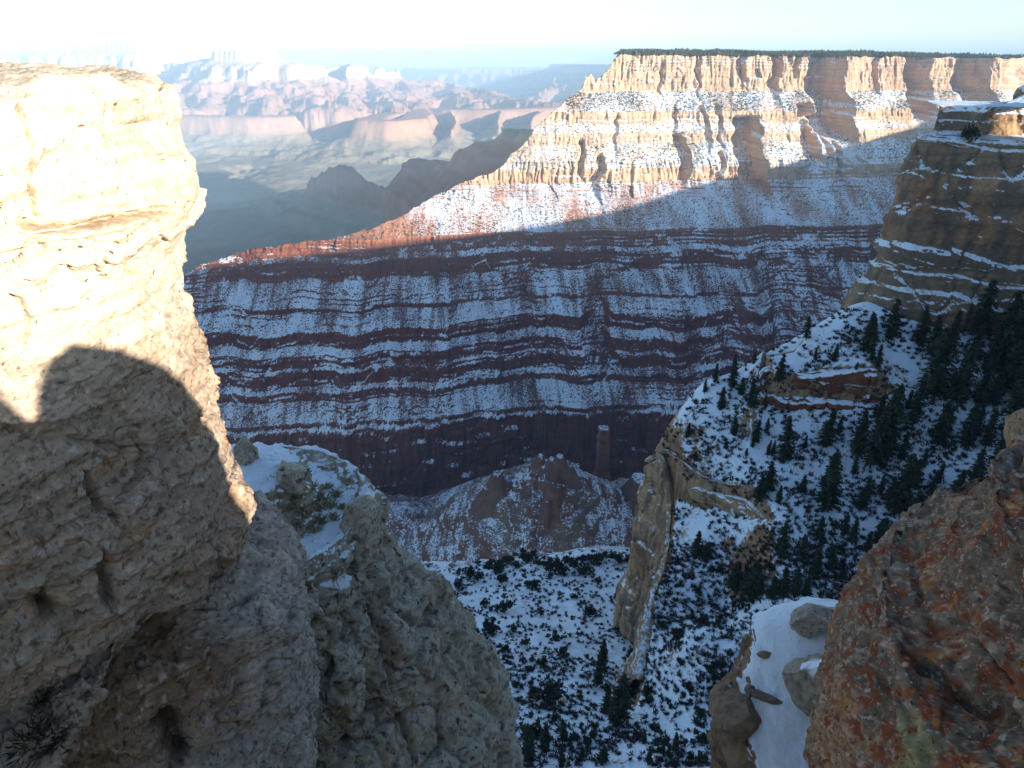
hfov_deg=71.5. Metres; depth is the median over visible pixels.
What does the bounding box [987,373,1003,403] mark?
conifer tree
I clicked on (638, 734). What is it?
juniper bush
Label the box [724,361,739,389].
conifer tree
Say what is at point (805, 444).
conifer tree
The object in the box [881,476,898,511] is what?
conifer tree
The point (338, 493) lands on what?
grass tuft
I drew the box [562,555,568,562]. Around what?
juniper bush
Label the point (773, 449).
conifer tree
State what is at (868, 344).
conifer tree
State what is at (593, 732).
juniper bush
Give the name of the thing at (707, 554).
conifer tree
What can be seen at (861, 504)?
conifer tree
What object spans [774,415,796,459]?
conifer tree
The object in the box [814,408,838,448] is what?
conifer tree
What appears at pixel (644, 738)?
conifer tree
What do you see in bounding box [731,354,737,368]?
conifer tree
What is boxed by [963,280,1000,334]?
conifer tree
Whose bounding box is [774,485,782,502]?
conifer tree
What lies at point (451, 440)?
canyon wall
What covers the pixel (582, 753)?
conifer tree
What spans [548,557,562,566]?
juniper bush
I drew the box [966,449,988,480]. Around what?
conifer tree
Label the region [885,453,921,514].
conifer tree
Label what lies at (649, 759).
conifer tree
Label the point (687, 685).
juniper bush
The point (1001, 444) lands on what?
conifer tree
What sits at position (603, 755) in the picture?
conifer tree
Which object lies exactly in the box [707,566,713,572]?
juniper bush
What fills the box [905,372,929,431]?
conifer tree
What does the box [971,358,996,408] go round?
conifer tree
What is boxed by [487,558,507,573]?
juniper bush
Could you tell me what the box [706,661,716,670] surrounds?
juniper bush
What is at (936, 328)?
conifer tree
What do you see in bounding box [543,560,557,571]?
juniper bush
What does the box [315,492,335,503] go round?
grass tuft
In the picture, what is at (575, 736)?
juniper bush
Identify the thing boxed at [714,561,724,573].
juniper bush
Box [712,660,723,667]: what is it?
juniper bush
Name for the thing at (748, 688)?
stone
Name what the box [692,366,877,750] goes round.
cliff outcrop
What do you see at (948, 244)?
cliff promontory
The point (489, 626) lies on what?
juniper bush
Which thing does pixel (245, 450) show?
boulder
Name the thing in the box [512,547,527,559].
juniper bush
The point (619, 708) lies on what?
conifer tree
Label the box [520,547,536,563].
juniper bush
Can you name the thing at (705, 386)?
conifer tree
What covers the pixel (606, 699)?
conifer tree
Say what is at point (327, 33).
sky
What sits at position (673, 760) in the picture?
juniper bush
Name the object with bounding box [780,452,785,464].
conifer tree
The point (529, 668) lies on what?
juniper bush
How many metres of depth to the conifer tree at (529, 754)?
210.61 m
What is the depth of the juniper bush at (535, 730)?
228.39 m
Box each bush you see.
[0,710,72,767]
[27,686,61,710]
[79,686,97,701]
[291,518,305,534]
[453,578,465,591]
[462,566,475,578]
[473,570,483,578]
[479,597,489,605]
[482,615,500,636]
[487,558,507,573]
[494,593,514,612]
[497,574,507,583]
[497,642,511,653]
[502,555,514,563]
[506,623,516,632]
[510,560,520,567]
[511,680,523,687]
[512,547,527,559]
[519,638,530,645]
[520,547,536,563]
[520,724,536,737]
[524,578,540,590]
[524,665,533,672]
[530,678,567,710]
[530,726,543,736]
[532,555,545,564]
[535,607,544,615]
[535,658,547,666]
[539,743,549,753]
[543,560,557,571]
[545,572,553,578]
[546,629,559,641]
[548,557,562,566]
[551,710,561,720]
[553,561,569,575]
[556,645,566,655]
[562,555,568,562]
[567,556,584,567]
[569,593,577,598]
[570,732,581,741]
[575,563,595,574]
[577,555,585,560]
[582,606,594,613]
[583,735,591,744]
[584,725,597,739]
[585,553,604,566]
[590,722,598,727]
[591,753,599,762]
[598,551,608,559]
[599,683,611,692]
[607,549,616,559]
[613,553,623,563]
[632,728,641,738]
[641,684,652,696]
[644,695,653,703]
[648,723,658,730]
[652,741,666,753]
[657,620,668,629]
[668,757,680,765]
[670,627,684,639]
[676,658,684,666]
[681,680,691,691]
[681,756,692,766]
[687,750,694,760]
[690,727,708,744]
[692,585,702,593]
[692,709,705,720]
[693,719,700,725]
[694,750,707,767]
[698,617,709,624]
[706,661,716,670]
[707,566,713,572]
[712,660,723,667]
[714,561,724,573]
[763,561,775,571]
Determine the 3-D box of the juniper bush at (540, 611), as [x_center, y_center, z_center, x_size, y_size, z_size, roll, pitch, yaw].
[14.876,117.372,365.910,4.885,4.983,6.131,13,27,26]
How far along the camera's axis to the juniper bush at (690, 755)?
202.09 m
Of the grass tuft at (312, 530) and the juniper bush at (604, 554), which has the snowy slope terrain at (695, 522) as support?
the juniper bush at (604, 554)
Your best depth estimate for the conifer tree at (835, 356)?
273.51 m
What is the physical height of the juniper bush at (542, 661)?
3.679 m
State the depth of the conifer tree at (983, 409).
252.26 m
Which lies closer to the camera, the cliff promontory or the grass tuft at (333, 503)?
the grass tuft at (333, 503)
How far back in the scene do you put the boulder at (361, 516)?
11.34 m
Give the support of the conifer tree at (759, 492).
on the snowy slope terrain at (695, 522)
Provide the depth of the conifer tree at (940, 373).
260.02 m
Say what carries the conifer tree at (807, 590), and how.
on the snowy slope terrain at (695, 522)
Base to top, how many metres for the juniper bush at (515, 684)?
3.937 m
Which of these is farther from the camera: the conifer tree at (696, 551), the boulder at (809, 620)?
the conifer tree at (696, 551)
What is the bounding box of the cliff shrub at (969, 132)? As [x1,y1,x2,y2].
[961,120,981,142]
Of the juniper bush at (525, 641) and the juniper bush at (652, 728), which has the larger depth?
the juniper bush at (525, 641)
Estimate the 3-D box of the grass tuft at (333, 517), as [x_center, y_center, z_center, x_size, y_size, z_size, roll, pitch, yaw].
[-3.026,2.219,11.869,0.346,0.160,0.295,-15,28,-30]
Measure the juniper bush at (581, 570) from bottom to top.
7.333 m
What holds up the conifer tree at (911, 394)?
on the snowy slope terrain at (695, 522)
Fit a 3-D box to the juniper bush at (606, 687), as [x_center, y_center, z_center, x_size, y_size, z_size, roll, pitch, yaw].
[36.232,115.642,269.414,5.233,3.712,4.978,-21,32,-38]
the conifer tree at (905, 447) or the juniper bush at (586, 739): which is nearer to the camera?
the juniper bush at (586, 739)
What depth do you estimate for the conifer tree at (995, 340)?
263.69 m
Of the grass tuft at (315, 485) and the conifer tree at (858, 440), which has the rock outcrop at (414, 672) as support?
the grass tuft at (315, 485)
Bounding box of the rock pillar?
[592,425,610,481]
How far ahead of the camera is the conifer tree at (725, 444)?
280.76 m
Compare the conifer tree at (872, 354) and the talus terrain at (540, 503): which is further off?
the talus terrain at (540, 503)
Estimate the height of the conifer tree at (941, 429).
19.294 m
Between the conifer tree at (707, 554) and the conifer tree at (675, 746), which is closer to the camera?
the conifer tree at (675, 746)
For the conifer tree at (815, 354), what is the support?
on the snowy slope terrain at (695, 522)
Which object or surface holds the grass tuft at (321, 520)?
on the rock outcrop at (414, 672)
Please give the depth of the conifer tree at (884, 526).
237.37 m
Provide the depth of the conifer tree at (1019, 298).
265.67 m
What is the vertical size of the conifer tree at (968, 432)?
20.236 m
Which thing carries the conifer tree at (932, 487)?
on the snowy slope terrain at (695, 522)
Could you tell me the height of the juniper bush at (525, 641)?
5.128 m
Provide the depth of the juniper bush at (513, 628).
336.31 m
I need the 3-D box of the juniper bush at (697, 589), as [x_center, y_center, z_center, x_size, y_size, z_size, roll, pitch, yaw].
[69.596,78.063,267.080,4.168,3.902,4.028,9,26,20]
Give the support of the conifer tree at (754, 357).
on the snowy slope terrain at (695, 522)
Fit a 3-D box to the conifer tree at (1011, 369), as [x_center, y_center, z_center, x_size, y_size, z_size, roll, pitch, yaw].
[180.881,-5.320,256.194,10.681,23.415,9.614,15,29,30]
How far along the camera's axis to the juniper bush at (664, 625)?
265.35 m
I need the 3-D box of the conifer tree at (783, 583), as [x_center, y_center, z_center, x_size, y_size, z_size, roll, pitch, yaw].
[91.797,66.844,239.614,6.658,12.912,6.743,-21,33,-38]
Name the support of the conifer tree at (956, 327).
on the snowy slope terrain at (695, 522)
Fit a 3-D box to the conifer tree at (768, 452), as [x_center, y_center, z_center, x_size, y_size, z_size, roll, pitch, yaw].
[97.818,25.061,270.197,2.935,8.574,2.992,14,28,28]
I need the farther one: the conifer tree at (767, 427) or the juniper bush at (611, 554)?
the juniper bush at (611, 554)
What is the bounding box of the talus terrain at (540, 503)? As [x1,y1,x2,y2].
[385,453,643,560]
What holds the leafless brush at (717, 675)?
on the snowy slope terrain at (695, 522)
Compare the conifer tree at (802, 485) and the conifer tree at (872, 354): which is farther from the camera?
the conifer tree at (872, 354)
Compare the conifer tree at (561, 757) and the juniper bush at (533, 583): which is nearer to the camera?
the conifer tree at (561, 757)
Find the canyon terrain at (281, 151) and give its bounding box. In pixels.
[0,44,609,275]
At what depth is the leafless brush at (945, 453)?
269.46 m
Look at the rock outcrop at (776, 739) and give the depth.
7.31 m
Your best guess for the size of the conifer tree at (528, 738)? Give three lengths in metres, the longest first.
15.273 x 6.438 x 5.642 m
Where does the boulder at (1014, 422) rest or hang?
on the rock outcrop at (921, 664)
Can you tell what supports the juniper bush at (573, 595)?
on the snowy slope terrain at (695, 522)
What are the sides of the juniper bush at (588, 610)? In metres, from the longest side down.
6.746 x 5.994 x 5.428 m
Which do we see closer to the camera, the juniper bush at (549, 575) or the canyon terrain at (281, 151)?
the juniper bush at (549, 575)
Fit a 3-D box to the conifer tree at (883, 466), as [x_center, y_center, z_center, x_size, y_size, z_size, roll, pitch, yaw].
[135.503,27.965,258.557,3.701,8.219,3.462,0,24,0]
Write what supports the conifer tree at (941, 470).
on the snowy slope terrain at (695, 522)
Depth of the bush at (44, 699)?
4.72 m
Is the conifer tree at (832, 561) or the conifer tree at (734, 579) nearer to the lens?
the conifer tree at (832, 561)
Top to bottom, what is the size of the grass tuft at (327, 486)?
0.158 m
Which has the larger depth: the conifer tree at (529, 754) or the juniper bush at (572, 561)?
the juniper bush at (572, 561)
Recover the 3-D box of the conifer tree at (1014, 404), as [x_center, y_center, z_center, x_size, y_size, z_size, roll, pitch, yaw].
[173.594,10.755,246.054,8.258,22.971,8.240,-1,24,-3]
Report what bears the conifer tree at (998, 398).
on the snowy slope terrain at (695, 522)
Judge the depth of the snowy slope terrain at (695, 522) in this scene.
273.90 m
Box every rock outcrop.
[0,62,320,767]
[230,442,523,767]
[706,596,837,767]
[803,431,1023,767]
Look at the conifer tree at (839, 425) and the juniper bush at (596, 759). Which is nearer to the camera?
the juniper bush at (596, 759)
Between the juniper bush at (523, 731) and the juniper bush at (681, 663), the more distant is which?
the juniper bush at (681, 663)
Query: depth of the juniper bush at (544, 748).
216.88 m
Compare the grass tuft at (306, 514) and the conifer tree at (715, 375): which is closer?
the grass tuft at (306, 514)
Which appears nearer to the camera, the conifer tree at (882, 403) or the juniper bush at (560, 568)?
the conifer tree at (882, 403)
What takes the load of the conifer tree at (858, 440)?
on the snowy slope terrain at (695, 522)
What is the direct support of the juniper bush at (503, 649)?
on the snowy slope terrain at (695, 522)
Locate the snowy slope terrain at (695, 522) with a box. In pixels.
[421,302,1023,767]
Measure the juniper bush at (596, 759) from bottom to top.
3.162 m
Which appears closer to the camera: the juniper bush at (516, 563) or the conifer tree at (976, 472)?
the conifer tree at (976, 472)
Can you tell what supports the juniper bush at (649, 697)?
on the snowy slope terrain at (695, 522)
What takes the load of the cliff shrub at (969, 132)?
on the cliff promontory
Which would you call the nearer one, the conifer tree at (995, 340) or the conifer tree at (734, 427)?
the conifer tree at (995, 340)
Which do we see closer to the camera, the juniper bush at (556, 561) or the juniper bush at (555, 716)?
the juniper bush at (555, 716)
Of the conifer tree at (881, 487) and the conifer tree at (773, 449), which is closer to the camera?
the conifer tree at (881, 487)
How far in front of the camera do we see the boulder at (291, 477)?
11.22 m
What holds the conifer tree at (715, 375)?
on the snowy slope terrain at (695, 522)
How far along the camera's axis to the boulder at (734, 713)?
7.14 m
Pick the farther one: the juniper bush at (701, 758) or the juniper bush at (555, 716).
the juniper bush at (555, 716)
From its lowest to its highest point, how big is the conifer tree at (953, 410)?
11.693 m
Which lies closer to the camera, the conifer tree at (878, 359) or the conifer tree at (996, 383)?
the conifer tree at (996, 383)
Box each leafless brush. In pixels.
[422,541,861,767]
[643,307,1023,618]
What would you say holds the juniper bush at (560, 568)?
on the snowy slope terrain at (695, 522)
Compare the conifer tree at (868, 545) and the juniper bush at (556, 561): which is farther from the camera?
the juniper bush at (556, 561)
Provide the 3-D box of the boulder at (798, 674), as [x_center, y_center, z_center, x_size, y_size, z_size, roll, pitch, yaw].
[2.948,2.941,7.033,0.445,0.848,0.582,-9,26,-19]
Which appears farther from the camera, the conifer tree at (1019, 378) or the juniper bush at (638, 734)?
the conifer tree at (1019, 378)
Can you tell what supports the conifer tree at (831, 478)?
on the snowy slope terrain at (695, 522)
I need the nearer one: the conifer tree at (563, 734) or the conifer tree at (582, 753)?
the conifer tree at (582, 753)
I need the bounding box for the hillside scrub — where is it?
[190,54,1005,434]
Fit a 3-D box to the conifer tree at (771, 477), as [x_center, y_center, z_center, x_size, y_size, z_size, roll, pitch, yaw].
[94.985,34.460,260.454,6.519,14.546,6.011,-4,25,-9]
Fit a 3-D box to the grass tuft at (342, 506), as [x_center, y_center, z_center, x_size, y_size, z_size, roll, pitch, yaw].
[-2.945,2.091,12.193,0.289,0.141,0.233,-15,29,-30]
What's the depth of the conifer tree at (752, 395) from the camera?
276.69 m
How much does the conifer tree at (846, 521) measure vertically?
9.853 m
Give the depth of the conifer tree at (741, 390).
283.32 m
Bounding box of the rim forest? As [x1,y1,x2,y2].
[616,48,1023,59]
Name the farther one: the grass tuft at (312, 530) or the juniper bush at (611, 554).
the juniper bush at (611, 554)
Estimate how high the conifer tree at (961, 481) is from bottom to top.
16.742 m
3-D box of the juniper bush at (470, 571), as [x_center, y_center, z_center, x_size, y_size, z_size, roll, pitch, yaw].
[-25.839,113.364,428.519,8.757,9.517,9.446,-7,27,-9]
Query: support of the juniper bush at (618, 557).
on the snowy slope terrain at (695, 522)
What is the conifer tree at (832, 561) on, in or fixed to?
on the snowy slope terrain at (695, 522)
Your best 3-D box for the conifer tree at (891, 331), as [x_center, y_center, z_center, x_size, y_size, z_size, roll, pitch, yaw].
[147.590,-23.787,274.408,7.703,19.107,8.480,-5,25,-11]
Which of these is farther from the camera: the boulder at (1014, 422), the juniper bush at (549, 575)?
the juniper bush at (549, 575)
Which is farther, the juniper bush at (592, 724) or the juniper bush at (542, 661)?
the juniper bush at (542, 661)
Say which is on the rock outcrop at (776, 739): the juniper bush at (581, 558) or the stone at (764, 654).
the stone at (764, 654)
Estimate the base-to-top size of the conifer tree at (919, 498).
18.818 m
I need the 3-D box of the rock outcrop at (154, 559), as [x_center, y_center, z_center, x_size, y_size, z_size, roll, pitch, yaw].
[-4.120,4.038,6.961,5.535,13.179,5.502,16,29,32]
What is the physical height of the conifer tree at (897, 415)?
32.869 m
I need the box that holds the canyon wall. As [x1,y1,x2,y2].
[183,50,1023,497]
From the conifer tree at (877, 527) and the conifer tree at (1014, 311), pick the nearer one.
the conifer tree at (877, 527)
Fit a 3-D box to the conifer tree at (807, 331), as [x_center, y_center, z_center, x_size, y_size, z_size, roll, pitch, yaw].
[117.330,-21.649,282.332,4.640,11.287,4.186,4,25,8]
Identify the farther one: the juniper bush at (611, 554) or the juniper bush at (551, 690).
the juniper bush at (611, 554)
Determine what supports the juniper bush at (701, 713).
on the snowy slope terrain at (695, 522)
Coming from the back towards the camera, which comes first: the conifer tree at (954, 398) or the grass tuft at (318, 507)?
the conifer tree at (954, 398)
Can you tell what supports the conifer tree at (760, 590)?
on the snowy slope terrain at (695, 522)
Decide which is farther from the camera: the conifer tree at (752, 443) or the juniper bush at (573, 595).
the juniper bush at (573, 595)
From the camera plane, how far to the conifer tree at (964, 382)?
255.15 m
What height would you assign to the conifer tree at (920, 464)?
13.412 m
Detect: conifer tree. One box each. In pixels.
[520,723,538,761]
[524,745,531,761]
[540,725,552,743]
[557,723,569,741]
[557,746,566,762]
[578,745,586,758]
[592,656,606,687]
[596,639,609,666]
[598,744,609,763]
[599,688,612,714]
[605,672,635,727]
[624,648,632,658]
[640,730,646,744]
[644,748,652,764]
[670,732,680,751]
[684,423,692,437]
[689,530,703,560]
[700,541,711,562]
[702,379,707,393]
[712,363,719,382]
[716,386,727,409]
[723,438,727,448]
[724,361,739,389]
[724,561,742,593]
[729,415,738,435]
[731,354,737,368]
[737,377,746,395]
[739,560,766,603]
[739,573,748,594]
[742,378,760,409]
[750,351,756,363]
[750,420,762,442]
[750,437,754,447]
[751,474,768,502]
[756,573,764,595]
[763,575,777,600]
[764,418,770,434]
[764,440,772,455]
[764,461,779,492]
[770,523,791,560]
[771,440,776,455]
[773,567,791,598]
[774,354,786,386]
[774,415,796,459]
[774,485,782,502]
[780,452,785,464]
[788,566,802,598]
[795,534,810,562]
[796,474,808,493]
[800,576,813,596]
[801,316,811,339]
[802,435,808,448]
[807,451,846,512]
[808,547,823,577]
[813,348,817,359]
[813,516,825,539]
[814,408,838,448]
[826,545,837,569]
[830,343,839,360]
[836,415,843,435]
[840,513,850,534]
[846,410,870,458]
[847,516,860,544]
[850,454,859,477]
[854,476,873,512]
[855,311,880,353]
[860,411,895,469]
[861,531,873,552]
[868,382,908,461]
[869,347,875,360]
[872,394,886,421]
[873,345,884,368]
[873,517,890,543]
[873,519,884,541]
[876,475,886,492]
[878,452,888,469]
[880,299,902,341]
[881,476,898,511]
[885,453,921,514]
[895,431,912,462]
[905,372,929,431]
[905,390,913,409]
[909,491,923,506]
[910,306,933,344]
[911,327,962,404]
[913,458,926,487]
[921,315,943,357]
[922,447,929,467]
[924,474,939,496]
[925,401,954,446]
[932,462,946,484]
[945,340,981,410]
[948,310,963,347]
[948,407,955,429]
[948,469,967,488]
[949,361,973,403]
[952,403,983,449]
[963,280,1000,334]
[966,326,986,357]
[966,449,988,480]
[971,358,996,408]
[974,403,985,435]
[978,407,1002,449]
[979,330,1002,367]
[984,315,1022,373]
[984,431,1006,467]
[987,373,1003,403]
[989,303,1019,342]
[990,378,1004,409]
[992,290,1023,335]
[993,340,1023,394]
[998,384,1023,432]
[1004,355,1023,404]
[1008,308,1023,362]
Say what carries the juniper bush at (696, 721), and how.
on the snowy slope terrain at (695, 522)
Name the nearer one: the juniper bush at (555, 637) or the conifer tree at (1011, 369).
the conifer tree at (1011, 369)
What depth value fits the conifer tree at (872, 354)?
270.76 m
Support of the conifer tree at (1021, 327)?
on the snowy slope terrain at (695, 522)
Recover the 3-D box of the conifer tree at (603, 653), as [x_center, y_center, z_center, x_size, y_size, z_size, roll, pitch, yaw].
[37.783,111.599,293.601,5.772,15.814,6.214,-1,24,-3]
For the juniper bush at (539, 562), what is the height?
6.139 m
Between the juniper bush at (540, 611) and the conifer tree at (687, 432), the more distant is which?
the juniper bush at (540, 611)
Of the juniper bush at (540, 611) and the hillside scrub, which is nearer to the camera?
the juniper bush at (540, 611)
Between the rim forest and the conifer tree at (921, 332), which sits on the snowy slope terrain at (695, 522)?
the conifer tree at (921, 332)
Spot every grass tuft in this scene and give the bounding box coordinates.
[285,498,302,511]
[292,488,314,499]
[292,504,314,520]
[304,524,322,535]
[311,480,324,491]
[311,514,330,526]
[312,498,331,513]
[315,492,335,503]
[318,481,333,489]
[322,511,340,520]
[325,497,339,508]
[328,487,344,498]
[334,502,347,509]
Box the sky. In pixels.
[0,0,1023,66]
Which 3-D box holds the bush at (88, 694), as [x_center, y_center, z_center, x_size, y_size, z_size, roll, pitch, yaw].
[-2.866,2.106,4.811,0.135,0.113,0.129,-18,30,-35]
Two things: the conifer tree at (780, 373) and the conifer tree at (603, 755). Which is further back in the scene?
the conifer tree at (780, 373)
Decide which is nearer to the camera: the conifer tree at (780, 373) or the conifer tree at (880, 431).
the conifer tree at (880, 431)
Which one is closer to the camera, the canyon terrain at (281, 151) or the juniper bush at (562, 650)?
the juniper bush at (562, 650)
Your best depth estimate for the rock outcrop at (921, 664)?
3.74 m
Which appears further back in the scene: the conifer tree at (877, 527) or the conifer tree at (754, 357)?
the conifer tree at (754, 357)
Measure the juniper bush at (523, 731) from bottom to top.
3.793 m
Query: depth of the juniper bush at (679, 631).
258.05 m
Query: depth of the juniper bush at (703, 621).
257.22 m
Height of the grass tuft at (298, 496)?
0.196 m
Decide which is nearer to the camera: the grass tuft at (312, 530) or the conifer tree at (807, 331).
the grass tuft at (312, 530)
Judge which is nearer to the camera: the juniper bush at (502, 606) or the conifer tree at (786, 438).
the conifer tree at (786, 438)
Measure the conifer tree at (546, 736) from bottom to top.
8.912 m
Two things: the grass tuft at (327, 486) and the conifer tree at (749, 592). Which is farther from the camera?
the conifer tree at (749, 592)
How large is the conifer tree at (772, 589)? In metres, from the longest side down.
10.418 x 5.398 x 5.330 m
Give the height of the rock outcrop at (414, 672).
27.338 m
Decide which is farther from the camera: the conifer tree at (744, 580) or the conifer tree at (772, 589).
the conifer tree at (744, 580)
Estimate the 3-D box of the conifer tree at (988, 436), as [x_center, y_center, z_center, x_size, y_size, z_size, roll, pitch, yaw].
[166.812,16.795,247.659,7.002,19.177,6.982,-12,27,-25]
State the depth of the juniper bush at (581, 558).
443.34 m
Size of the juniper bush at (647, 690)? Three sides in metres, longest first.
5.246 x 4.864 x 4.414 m
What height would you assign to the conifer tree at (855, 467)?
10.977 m
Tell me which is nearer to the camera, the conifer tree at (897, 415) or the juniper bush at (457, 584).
the conifer tree at (897, 415)
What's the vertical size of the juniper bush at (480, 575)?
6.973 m
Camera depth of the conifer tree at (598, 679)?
270.68 m
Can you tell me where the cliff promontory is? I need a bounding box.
[841,85,1023,335]
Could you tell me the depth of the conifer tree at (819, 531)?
244.13 m
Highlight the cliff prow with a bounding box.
[612,453,673,691]
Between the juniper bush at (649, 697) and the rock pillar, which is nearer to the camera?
the juniper bush at (649, 697)
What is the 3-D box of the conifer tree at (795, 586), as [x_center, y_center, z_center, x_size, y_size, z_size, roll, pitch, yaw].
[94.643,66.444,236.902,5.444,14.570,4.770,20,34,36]
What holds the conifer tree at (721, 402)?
on the snowy slope terrain at (695, 522)
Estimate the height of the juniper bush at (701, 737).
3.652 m
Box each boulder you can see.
[233,435,258,465]
[276,460,308,494]
[339,495,381,539]
[708,678,761,740]
[782,653,822,716]
[789,603,833,638]
[1003,408,1023,446]
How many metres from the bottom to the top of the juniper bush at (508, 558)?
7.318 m
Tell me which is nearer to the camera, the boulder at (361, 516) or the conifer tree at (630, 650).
the boulder at (361, 516)
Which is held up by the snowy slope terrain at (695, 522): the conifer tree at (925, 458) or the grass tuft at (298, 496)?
the conifer tree at (925, 458)
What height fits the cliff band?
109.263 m
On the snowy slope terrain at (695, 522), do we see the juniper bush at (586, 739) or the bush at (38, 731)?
the juniper bush at (586, 739)
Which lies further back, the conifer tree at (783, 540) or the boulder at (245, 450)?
the conifer tree at (783, 540)
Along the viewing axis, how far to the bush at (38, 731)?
4.49 m
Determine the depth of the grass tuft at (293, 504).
11.34 m
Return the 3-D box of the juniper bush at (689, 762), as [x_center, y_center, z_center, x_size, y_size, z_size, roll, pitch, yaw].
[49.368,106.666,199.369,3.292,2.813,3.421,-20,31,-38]
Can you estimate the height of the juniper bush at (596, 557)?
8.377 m
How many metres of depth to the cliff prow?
308.87 m
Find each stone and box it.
[744,684,754,697]
[750,689,782,704]
[756,651,771,658]
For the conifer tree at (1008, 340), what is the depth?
260.44 m
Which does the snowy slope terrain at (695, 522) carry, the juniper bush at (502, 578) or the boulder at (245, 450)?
the juniper bush at (502, 578)
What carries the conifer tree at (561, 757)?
on the snowy slope terrain at (695, 522)
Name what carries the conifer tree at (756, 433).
on the snowy slope terrain at (695, 522)
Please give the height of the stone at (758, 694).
0.098 m
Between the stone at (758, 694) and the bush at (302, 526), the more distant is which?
the bush at (302, 526)
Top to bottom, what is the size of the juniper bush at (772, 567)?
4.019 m
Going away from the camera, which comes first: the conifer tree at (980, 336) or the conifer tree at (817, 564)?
the conifer tree at (817, 564)
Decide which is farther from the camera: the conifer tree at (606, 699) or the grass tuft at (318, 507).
the conifer tree at (606, 699)
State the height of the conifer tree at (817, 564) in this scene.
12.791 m
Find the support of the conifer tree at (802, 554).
on the snowy slope terrain at (695, 522)
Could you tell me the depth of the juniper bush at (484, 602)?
380.07 m
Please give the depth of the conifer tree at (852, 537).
241.00 m
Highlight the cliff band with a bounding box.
[641,450,791,538]
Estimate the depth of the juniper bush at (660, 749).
207.91 m
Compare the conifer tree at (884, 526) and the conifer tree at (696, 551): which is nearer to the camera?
the conifer tree at (884, 526)

